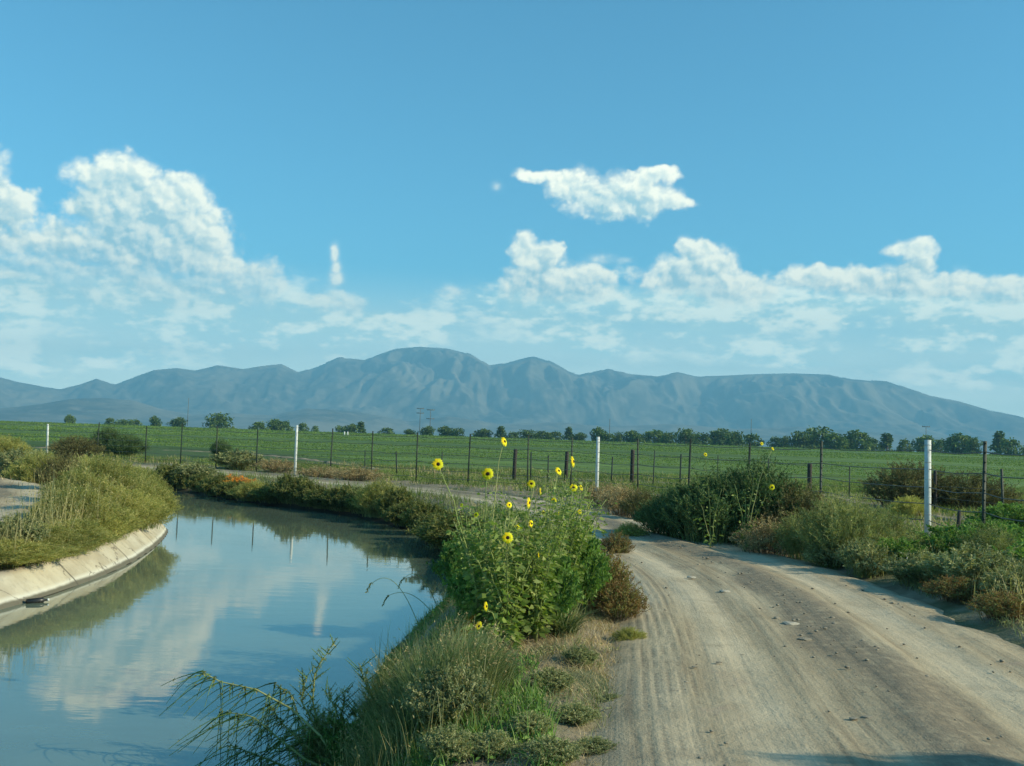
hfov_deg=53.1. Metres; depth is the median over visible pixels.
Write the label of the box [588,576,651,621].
russet weed
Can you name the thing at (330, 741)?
leafy weed
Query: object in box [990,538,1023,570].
leafy weed
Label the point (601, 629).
dry grass
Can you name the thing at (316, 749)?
wispy shrub
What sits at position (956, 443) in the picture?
broadleaf tree
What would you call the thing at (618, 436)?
broadleaf tree
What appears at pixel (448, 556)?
leafy weed
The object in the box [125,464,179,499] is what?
yellow green weed
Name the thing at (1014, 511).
leafy weed
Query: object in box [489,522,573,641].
wild sunflower
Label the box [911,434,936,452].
broadleaf tree
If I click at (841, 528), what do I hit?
wispy shrub
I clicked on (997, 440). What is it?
broadleaf tree
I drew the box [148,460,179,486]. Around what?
bank weed
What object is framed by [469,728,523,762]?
sage shrub
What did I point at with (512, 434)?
broadleaf tree
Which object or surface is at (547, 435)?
broadleaf tree
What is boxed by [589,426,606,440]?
broadleaf tree
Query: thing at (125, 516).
yellow green weed
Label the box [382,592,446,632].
grass stalk
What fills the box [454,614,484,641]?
weed
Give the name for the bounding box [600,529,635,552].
russet weed
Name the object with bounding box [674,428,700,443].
broadleaf tree
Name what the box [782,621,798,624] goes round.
pale stone
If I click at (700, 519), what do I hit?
wild sunflower
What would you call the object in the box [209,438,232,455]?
bushy shrub
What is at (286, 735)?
trailing willow shrub
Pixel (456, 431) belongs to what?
broadleaf tree
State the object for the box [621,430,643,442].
broadleaf tree
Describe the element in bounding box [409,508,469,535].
bank weed
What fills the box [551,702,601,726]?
sage shrub
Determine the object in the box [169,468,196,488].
bank weed
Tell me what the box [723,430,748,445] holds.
broadleaf tree
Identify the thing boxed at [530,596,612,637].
grass clump
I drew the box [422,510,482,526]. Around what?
bank weed
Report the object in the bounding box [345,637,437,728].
grass clump
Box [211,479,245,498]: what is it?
bank weed
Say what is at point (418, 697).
sage shrub
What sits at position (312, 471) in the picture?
dry weed
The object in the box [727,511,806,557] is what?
dry weed
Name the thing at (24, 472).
yellow green weed
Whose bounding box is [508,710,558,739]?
sage shrub
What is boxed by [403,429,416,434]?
broadleaf tree
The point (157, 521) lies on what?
yellow green weed
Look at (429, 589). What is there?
grass stalk
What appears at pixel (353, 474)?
dry weed
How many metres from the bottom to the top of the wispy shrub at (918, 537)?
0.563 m
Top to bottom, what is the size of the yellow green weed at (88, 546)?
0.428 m
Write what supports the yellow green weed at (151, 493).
on the ground at (962, 614)
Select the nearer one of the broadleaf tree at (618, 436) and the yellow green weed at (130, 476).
the yellow green weed at (130, 476)
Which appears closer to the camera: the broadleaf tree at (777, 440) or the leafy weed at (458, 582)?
the leafy weed at (458, 582)
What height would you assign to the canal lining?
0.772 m
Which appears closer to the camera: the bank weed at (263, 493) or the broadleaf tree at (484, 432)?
the bank weed at (263, 493)
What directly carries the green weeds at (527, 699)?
on the ground at (962, 614)
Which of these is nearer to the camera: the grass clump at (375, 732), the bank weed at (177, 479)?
the grass clump at (375, 732)
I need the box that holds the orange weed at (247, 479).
[224,475,255,482]
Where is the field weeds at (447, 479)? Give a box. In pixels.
[52,453,1023,536]
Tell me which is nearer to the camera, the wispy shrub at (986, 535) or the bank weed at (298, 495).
the wispy shrub at (986, 535)
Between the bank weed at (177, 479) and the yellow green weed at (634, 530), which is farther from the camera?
the bank weed at (177, 479)
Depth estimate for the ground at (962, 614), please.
12.72 m
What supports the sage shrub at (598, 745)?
on the ground at (962, 614)
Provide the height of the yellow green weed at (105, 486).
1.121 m
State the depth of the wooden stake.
20.08 m
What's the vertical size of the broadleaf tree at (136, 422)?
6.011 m
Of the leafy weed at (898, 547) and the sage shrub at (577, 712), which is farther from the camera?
the leafy weed at (898, 547)
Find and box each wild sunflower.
[432,437,531,633]
[445,503,512,620]
[456,502,569,649]
[485,480,553,628]
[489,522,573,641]
[501,456,599,574]
[536,469,616,613]
[540,472,608,597]
[693,453,727,547]
[731,442,774,551]
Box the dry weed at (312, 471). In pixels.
[290,463,347,478]
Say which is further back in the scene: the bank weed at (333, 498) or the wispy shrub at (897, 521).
the bank weed at (333, 498)
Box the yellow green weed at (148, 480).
[132,471,172,497]
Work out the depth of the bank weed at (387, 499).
31.54 m
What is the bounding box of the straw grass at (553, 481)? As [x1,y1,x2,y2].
[1,451,1023,530]
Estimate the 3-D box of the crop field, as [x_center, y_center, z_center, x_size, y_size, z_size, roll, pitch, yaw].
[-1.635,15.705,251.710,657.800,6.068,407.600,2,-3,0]
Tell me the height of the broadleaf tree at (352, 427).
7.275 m
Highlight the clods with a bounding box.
[606,522,1011,765]
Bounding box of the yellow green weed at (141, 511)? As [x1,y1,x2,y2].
[114,492,154,531]
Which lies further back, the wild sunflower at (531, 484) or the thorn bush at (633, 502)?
the thorn bush at (633, 502)
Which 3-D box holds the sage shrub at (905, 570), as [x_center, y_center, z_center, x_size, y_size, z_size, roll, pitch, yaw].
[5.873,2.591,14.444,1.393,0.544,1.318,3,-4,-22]
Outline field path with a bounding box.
[31,447,964,521]
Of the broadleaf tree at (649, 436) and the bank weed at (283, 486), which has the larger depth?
the broadleaf tree at (649, 436)
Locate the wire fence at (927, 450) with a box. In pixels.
[0,422,1023,538]
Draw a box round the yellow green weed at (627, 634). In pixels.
[610,626,647,640]
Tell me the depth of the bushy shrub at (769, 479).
19.88 m
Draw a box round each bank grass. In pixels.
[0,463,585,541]
[0,498,45,569]
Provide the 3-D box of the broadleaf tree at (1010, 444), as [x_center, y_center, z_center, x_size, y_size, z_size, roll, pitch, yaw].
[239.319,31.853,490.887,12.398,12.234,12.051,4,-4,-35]
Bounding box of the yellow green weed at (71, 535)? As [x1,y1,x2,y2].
[24,522,99,552]
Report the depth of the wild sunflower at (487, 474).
9.43 m
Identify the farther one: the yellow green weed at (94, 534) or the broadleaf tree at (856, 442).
the broadleaf tree at (856, 442)
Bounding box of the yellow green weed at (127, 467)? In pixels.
[108,456,141,473]
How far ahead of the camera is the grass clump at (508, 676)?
7.62 m
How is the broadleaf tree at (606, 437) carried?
on the ground at (962, 614)
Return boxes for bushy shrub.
[88,423,124,455]
[105,432,151,457]
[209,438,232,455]
[632,482,698,537]
[646,462,769,543]
[693,451,815,542]
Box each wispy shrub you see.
[287,701,350,765]
[766,508,830,560]
[785,485,897,565]
[860,501,918,541]
[894,532,943,552]
[946,520,1020,553]
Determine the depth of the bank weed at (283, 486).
37.40 m
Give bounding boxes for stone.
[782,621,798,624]
[797,637,811,640]
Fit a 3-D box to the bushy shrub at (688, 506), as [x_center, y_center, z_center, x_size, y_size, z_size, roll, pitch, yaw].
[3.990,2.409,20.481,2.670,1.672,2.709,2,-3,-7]
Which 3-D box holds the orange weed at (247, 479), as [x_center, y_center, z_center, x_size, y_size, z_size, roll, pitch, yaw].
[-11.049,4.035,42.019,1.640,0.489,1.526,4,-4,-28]
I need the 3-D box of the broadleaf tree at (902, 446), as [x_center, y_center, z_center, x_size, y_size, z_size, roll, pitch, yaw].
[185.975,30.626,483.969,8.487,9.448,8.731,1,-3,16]
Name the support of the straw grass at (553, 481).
on the ground at (962, 614)
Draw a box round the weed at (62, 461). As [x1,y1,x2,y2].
[30,449,87,488]
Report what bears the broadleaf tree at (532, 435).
on the ground at (962, 614)
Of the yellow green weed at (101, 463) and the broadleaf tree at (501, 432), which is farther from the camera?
the broadleaf tree at (501, 432)
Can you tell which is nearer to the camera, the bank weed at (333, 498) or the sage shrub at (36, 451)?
the bank weed at (333, 498)
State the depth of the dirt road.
8.47 m
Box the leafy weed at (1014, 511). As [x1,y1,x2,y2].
[963,501,1023,528]
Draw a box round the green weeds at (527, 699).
[347,587,571,765]
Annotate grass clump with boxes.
[332,610,521,765]
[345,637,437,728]
[399,616,528,701]
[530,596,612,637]
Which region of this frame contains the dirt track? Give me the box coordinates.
[0,477,46,527]
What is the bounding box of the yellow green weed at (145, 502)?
[113,484,168,527]
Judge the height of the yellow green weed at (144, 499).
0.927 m
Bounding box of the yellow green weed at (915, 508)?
[884,495,938,519]
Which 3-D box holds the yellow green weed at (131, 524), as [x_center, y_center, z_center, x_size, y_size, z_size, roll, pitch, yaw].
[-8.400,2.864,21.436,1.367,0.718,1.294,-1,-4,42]
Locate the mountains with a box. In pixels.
[0,347,1023,442]
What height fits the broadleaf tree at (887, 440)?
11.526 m
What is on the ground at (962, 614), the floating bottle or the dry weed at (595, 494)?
the dry weed at (595, 494)
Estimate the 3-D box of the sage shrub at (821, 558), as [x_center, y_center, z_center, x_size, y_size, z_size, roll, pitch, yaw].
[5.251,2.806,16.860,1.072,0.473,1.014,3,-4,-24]
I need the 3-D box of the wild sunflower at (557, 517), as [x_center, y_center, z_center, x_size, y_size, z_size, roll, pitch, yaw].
[0.271,1.553,10.132,1.156,1.669,0.784,4,-4,-37]
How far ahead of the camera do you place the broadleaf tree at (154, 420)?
486.05 m
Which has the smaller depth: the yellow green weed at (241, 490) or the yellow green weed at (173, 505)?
the yellow green weed at (173, 505)
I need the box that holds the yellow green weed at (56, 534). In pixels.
[45,524,72,545]
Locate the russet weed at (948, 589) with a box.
[918,572,991,603]
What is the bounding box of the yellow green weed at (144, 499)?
[127,488,163,527]
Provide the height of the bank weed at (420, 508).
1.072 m
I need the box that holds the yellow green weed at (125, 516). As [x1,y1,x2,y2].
[46,496,150,538]
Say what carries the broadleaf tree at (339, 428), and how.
on the ground at (962, 614)
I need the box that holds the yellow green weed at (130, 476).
[105,463,146,492]
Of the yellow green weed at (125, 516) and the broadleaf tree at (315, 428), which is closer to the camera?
the yellow green weed at (125, 516)
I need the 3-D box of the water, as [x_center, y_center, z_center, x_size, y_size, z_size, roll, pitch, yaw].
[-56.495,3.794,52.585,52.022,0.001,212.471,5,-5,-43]
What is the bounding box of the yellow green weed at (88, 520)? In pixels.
[61,515,109,550]
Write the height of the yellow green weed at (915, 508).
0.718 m
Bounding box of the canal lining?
[0,523,167,609]
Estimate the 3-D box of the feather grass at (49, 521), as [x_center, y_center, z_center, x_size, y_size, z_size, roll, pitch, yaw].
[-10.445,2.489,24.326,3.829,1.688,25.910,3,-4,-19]
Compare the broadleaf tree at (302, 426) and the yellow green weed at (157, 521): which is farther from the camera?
the broadleaf tree at (302, 426)
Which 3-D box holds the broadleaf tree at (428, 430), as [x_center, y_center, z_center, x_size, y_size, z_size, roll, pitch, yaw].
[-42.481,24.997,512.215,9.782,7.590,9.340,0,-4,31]
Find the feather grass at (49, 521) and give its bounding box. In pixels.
[0,452,154,568]
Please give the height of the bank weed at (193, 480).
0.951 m
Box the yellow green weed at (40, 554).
[0,536,74,568]
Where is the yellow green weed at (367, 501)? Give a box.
[350,476,406,517]
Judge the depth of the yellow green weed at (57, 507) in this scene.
20.39 m
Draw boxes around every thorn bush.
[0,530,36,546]
[44,435,105,457]
[618,486,655,518]
[741,477,843,533]
[857,457,972,508]
[911,469,1023,511]
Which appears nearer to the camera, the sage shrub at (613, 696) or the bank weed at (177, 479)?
the sage shrub at (613, 696)
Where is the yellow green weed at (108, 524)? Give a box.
[77,509,129,543]
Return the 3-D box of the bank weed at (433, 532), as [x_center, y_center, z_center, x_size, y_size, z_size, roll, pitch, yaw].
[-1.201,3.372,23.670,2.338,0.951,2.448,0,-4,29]
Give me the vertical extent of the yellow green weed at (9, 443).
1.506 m
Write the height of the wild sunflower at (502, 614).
1.355 m
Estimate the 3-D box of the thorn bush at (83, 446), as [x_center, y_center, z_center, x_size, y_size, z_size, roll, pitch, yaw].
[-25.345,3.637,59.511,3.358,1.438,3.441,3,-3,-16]
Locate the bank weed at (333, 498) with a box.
[318,480,364,511]
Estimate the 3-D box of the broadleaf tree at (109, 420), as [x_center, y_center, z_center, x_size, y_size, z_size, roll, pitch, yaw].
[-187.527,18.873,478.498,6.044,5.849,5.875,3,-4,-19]
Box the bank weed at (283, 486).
[268,469,315,504]
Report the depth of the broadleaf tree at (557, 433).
516.39 m
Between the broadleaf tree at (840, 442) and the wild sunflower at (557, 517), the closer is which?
the wild sunflower at (557, 517)
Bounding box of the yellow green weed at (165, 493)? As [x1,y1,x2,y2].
[134,474,174,505]
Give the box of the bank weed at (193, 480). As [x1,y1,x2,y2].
[184,470,213,491]
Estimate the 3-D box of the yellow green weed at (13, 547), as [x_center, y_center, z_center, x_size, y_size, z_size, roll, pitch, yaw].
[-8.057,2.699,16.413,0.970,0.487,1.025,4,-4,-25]
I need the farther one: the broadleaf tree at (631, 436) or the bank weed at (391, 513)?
the broadleaf tree at (631, 436)
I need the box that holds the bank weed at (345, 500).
[341,484,371,513]
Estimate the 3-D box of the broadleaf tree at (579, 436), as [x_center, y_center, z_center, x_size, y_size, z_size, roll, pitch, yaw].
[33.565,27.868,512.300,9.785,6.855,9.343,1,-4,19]
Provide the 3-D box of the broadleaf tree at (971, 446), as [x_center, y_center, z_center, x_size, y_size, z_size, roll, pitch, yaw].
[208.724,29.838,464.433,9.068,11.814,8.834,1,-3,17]
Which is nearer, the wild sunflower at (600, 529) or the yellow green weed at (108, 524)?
the wild sunflower at (600, 529)
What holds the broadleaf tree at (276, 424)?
on the ground at (962, 614)
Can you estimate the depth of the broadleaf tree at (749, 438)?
480.42 m
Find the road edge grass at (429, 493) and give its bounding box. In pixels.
[104,459,635,535]
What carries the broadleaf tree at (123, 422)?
on the ground at (962, 614)
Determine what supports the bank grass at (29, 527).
on the ground at (962, 614)
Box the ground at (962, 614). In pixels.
[0,446,1023,765]
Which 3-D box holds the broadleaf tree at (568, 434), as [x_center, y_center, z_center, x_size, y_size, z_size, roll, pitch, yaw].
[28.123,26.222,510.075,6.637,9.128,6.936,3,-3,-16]
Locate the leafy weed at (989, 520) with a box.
[939,517,1023,534]
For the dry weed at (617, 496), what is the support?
on the ground at (962, 614)
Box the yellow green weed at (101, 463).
[57,452,138,490]
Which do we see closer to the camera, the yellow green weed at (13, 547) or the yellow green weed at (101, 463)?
the yellow green weed at (13, 547)
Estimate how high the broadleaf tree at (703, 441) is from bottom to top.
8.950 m
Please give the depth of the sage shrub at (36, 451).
51.01 m
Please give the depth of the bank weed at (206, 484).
42.07 m
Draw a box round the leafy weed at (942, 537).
[908,522,1007,554]
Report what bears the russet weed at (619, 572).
on the ground at (962, 614)
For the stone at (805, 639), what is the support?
on the dirt road
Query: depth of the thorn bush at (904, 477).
34.61 m
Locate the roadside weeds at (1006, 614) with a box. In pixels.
[870,570,1023,639]
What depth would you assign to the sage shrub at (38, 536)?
17.03 m
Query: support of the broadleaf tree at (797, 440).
on the ground at (962, 614)
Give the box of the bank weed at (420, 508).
[396,497,445,531]
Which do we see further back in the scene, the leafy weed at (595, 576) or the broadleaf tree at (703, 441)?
the broadleaf tree at (703, 441)
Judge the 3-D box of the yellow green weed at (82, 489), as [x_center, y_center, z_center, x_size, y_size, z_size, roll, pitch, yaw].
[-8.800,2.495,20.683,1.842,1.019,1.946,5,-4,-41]
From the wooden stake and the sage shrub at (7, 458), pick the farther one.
the sage shrub at (7, 458)
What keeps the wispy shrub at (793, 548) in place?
on the ground at (962, 614)
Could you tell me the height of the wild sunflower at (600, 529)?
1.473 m
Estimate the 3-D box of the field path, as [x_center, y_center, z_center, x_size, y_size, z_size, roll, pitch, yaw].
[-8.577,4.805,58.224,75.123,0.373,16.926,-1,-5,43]
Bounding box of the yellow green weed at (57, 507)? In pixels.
[22,489,109,521]
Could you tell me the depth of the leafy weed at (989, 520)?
21.39 m
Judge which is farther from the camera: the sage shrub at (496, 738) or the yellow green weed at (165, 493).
the yellow green weed at (165, 493)
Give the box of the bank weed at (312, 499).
[302,485,334,509]
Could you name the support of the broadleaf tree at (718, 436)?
on the ground at (962, 614)
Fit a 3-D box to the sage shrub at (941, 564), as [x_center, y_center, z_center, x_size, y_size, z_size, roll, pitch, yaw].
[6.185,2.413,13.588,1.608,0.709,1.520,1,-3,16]
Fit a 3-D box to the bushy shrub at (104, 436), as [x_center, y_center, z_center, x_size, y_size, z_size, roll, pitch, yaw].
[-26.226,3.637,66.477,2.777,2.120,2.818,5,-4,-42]
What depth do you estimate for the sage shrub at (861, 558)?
15.54 m
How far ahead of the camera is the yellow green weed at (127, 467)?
30.33 m
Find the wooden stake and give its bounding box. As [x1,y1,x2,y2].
[956,510,960,526]
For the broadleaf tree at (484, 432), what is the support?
on the ground at (962, 614)
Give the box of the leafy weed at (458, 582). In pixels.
[442,550,527,624]
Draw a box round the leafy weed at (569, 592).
[480,540,584,633]
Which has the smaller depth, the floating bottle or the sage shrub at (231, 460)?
the floating bottle
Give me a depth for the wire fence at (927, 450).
33.95 m
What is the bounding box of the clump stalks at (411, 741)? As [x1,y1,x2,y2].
[319,575,507,765]
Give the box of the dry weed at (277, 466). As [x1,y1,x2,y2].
[248,457,300,471]
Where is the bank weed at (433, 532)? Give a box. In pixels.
[405,509,493,550]
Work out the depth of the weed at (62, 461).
29.66 m
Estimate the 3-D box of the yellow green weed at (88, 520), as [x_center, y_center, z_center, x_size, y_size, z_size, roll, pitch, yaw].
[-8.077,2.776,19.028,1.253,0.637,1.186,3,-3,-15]
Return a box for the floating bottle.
[25,598,48,603]
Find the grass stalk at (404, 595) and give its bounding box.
[365,578,427,648]
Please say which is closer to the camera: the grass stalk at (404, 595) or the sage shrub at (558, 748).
the sage shrub at (558, 748)
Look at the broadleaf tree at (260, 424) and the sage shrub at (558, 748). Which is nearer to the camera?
the sage shrub at (558, 748)
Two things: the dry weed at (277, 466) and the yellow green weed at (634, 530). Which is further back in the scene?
the dry weed at (277, 466)
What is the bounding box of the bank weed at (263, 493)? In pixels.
[244,480,282,503]
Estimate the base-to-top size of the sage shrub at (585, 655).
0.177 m
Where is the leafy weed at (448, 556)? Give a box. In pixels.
[425,534,487,588]
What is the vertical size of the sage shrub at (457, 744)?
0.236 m
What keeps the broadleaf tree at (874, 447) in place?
on the ground at (962, 614)
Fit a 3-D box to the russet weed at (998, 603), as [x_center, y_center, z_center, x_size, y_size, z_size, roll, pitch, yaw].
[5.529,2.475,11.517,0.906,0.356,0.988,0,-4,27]
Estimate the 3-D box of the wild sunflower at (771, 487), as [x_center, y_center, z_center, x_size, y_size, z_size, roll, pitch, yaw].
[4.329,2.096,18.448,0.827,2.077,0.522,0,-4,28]
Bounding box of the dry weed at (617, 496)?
[596,478,643,515]
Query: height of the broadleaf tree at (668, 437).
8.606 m
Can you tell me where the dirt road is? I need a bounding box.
[114,463,1023,765]
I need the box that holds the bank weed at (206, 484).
[195,472,232,495]
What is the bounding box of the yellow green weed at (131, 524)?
[114,505,139,537]
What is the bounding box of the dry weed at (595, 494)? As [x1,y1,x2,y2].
[579,478,622,506]
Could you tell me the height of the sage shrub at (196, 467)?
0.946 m
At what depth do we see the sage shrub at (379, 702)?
7.52 m
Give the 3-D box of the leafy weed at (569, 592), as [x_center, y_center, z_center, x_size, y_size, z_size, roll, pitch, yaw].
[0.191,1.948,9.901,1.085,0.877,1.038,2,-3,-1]
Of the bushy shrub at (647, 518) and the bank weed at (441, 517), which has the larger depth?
the bank weed at (441, 517)
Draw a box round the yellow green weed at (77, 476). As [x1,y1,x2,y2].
[34,466,116,503]
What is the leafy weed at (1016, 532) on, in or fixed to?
on the ground at (962, 614)
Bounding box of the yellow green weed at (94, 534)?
[40,517,127,551]
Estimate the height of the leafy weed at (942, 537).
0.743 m
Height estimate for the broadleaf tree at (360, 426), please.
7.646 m
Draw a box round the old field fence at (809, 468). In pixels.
[364,449,1003,511]
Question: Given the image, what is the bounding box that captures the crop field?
[0,422,1023,490]
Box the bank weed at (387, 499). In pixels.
[374,483,419,520]
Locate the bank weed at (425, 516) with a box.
[412,506,450,524]
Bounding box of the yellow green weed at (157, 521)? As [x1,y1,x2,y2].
[138,493,179,529]
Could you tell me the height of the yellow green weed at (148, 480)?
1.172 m
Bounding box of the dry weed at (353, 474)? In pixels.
[324,464,393,481]
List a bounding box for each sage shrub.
[0,446,33,471]
[0,511,55,542]
[15,448,57,466]
[171,460,222,475]
[207,448,265,469]
[371,679,414,731]
[392,655,498,734]
[415,721,481,765]
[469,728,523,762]
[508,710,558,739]
[517,734,582,765]
[526,666,578,694]
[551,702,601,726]
[560,645,602,666]
[573,735,619,754]
[596,693,623,702]
[800,542,846,568]
[833,536,898,577]
[874,547,950,586]
[914,538,1023,583]
[973,562,1023,599]
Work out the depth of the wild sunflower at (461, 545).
10.46 m
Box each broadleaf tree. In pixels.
[64,414,75,422]
[104,417,116,424]
[116,419,132,424]
[128,419,142,425]
[149,415,161,425]
[167,417,187,426]
[202,412,236,428]
[248,421,271,429]
[265,419,291,429]
[284,420,294,430]
[298,422,309,430]
[311,425,319,431]
[335,425,345,431]
[342,423,357,432]
[356,421,366,432]
[377,427,394,433]
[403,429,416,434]
[417,426,434,434]
[437,426,452,435]
[449,428,465,436]
[473,428,493,437]
[494,426,507,437]
[506,431,519,437]
[517,429,539,438]
[535,431,555,439]
[551,431,563,439]
[562,427,574,439]
[574,432,587,440]
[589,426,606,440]
[600,432,617,441]
[613,431,624,441]
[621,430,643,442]
[642,429,664,442]
[659,431,676,443]
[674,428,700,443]
[694,432,712,444]
[702,428,730,445]
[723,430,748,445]
[745,433,764,445]
[766,436,782,446]
[776,436,789,447]
[786,431,813,447]
[803,426,833,447]
[818,432,848,449]
[843,429,874,449]
[866,437,880,449]
[877,433,893,449]
[896,438,913,451]
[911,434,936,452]
[932,438,946,452]
[941,432,974,452]
[963,436,982,453]
[988,430,1006,454]
[997,437,1023,454]
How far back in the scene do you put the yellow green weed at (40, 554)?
16.16 m
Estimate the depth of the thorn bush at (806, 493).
19.41 m
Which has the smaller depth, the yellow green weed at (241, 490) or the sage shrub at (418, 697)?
the sage shrub at (418, 697)
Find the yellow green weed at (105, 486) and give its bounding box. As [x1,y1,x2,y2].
[78,474,135,508]
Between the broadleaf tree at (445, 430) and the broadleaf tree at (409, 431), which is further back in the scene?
the broadleaf tree at (445, 430)
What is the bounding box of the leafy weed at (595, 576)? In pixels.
[526,522,614,613]
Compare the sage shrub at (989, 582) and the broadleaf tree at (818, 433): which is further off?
the broadleaf tree at (818, 433)
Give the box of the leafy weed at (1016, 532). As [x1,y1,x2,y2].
[956,520,1023,548]
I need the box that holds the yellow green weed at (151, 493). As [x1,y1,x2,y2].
[125,480,168,510]
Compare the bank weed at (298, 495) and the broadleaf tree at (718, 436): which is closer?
the bank weed at (298, 495)
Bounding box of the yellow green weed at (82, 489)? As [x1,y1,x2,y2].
[28,482,119,524]
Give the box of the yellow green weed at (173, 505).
[157,486,182,517]
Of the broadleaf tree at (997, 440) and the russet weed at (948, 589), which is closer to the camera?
the russet weed at (948, 589)
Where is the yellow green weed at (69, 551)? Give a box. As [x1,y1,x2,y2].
[2,537,90,565]
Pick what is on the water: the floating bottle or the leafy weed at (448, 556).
the floating bottle
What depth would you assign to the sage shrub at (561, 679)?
7.69 m
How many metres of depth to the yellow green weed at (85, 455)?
32.68 m
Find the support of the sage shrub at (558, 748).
on the ground at (962, 614)
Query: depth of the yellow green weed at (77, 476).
22.34 m
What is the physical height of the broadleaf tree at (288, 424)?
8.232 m
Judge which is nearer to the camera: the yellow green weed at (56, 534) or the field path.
the yellow green weed at (56, 534)
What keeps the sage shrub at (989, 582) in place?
on the ground at (962, 614)
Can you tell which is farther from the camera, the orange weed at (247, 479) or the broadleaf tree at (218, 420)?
the broadleaf tree at (218, 420)
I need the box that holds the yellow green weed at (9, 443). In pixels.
[0,434,40,461]
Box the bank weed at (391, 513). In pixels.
[379,498,418,526]
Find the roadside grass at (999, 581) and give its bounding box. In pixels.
[656,494,1023,620]
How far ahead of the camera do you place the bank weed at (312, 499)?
35.99 m
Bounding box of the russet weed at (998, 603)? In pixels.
[962,588,1023,621]
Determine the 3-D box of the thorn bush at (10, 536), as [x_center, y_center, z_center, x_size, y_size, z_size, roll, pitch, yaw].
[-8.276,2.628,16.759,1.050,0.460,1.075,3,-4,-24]
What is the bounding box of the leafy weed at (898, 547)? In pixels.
[861,536,934,560]
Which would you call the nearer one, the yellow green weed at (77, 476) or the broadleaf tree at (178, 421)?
the yellow green weed at (77, 476)
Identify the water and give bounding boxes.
[0,477,448,765]
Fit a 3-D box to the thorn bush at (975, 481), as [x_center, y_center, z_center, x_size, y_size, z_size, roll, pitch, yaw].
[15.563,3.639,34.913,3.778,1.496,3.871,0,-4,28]
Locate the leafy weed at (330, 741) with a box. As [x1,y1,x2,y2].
[307,714,366,765]
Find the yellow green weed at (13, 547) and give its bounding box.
[0,537,34,566]
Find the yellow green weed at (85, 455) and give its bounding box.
[68,452,94,467]
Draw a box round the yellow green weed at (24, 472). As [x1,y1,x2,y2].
[0,449,56,484]
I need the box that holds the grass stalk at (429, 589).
[398,574,444,628]
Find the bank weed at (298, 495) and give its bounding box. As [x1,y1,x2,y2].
[289,479,326,506]
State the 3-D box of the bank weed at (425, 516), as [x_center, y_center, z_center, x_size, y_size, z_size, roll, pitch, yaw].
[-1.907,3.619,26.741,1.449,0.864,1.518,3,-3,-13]
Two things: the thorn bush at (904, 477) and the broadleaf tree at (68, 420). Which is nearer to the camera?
the thorn bush at (904, 477)
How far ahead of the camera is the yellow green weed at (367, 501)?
32.91 m
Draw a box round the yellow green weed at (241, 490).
[225,479,264,501]
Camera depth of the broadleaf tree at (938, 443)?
491.23 m
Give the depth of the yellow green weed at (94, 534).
18.71 m
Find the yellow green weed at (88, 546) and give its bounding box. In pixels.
[59,531,104,554]
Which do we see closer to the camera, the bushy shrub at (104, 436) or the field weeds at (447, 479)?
the field weeds at (447, 479)
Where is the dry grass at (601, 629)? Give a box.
[358,536,624,765]
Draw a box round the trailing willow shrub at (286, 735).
[159,634,378,765]
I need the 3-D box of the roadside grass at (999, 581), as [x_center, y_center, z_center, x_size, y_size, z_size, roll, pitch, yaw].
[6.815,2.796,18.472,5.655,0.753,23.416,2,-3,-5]
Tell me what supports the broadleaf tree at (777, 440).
on the ground at (962, 614)
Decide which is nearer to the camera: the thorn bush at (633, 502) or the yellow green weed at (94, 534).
the yellow green weed at (94, 534)
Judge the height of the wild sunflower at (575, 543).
1.544 m
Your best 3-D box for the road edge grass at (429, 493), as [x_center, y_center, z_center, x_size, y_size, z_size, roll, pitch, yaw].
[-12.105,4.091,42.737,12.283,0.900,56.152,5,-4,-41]
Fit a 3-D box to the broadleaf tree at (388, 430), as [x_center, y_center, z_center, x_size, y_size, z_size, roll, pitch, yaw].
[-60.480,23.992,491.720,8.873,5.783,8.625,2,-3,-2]
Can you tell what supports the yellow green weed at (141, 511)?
on the ground at (962, 614)
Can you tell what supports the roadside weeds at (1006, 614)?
on the ground at (962, 614)
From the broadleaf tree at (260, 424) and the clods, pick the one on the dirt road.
the clods
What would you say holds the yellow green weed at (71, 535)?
on the ground at (962, 614)
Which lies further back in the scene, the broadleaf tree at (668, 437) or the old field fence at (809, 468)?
the broadleaf tree at (668, 437)
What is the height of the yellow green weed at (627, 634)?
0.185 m
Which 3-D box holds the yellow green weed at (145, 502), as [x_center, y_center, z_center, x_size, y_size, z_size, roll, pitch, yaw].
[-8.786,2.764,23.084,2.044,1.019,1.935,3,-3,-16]
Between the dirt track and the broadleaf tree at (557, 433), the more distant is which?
the broadleaf tree at (557, 433)
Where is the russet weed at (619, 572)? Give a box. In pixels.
[580,545,640,606]
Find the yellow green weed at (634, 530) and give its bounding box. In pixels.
[612,521,649,536]

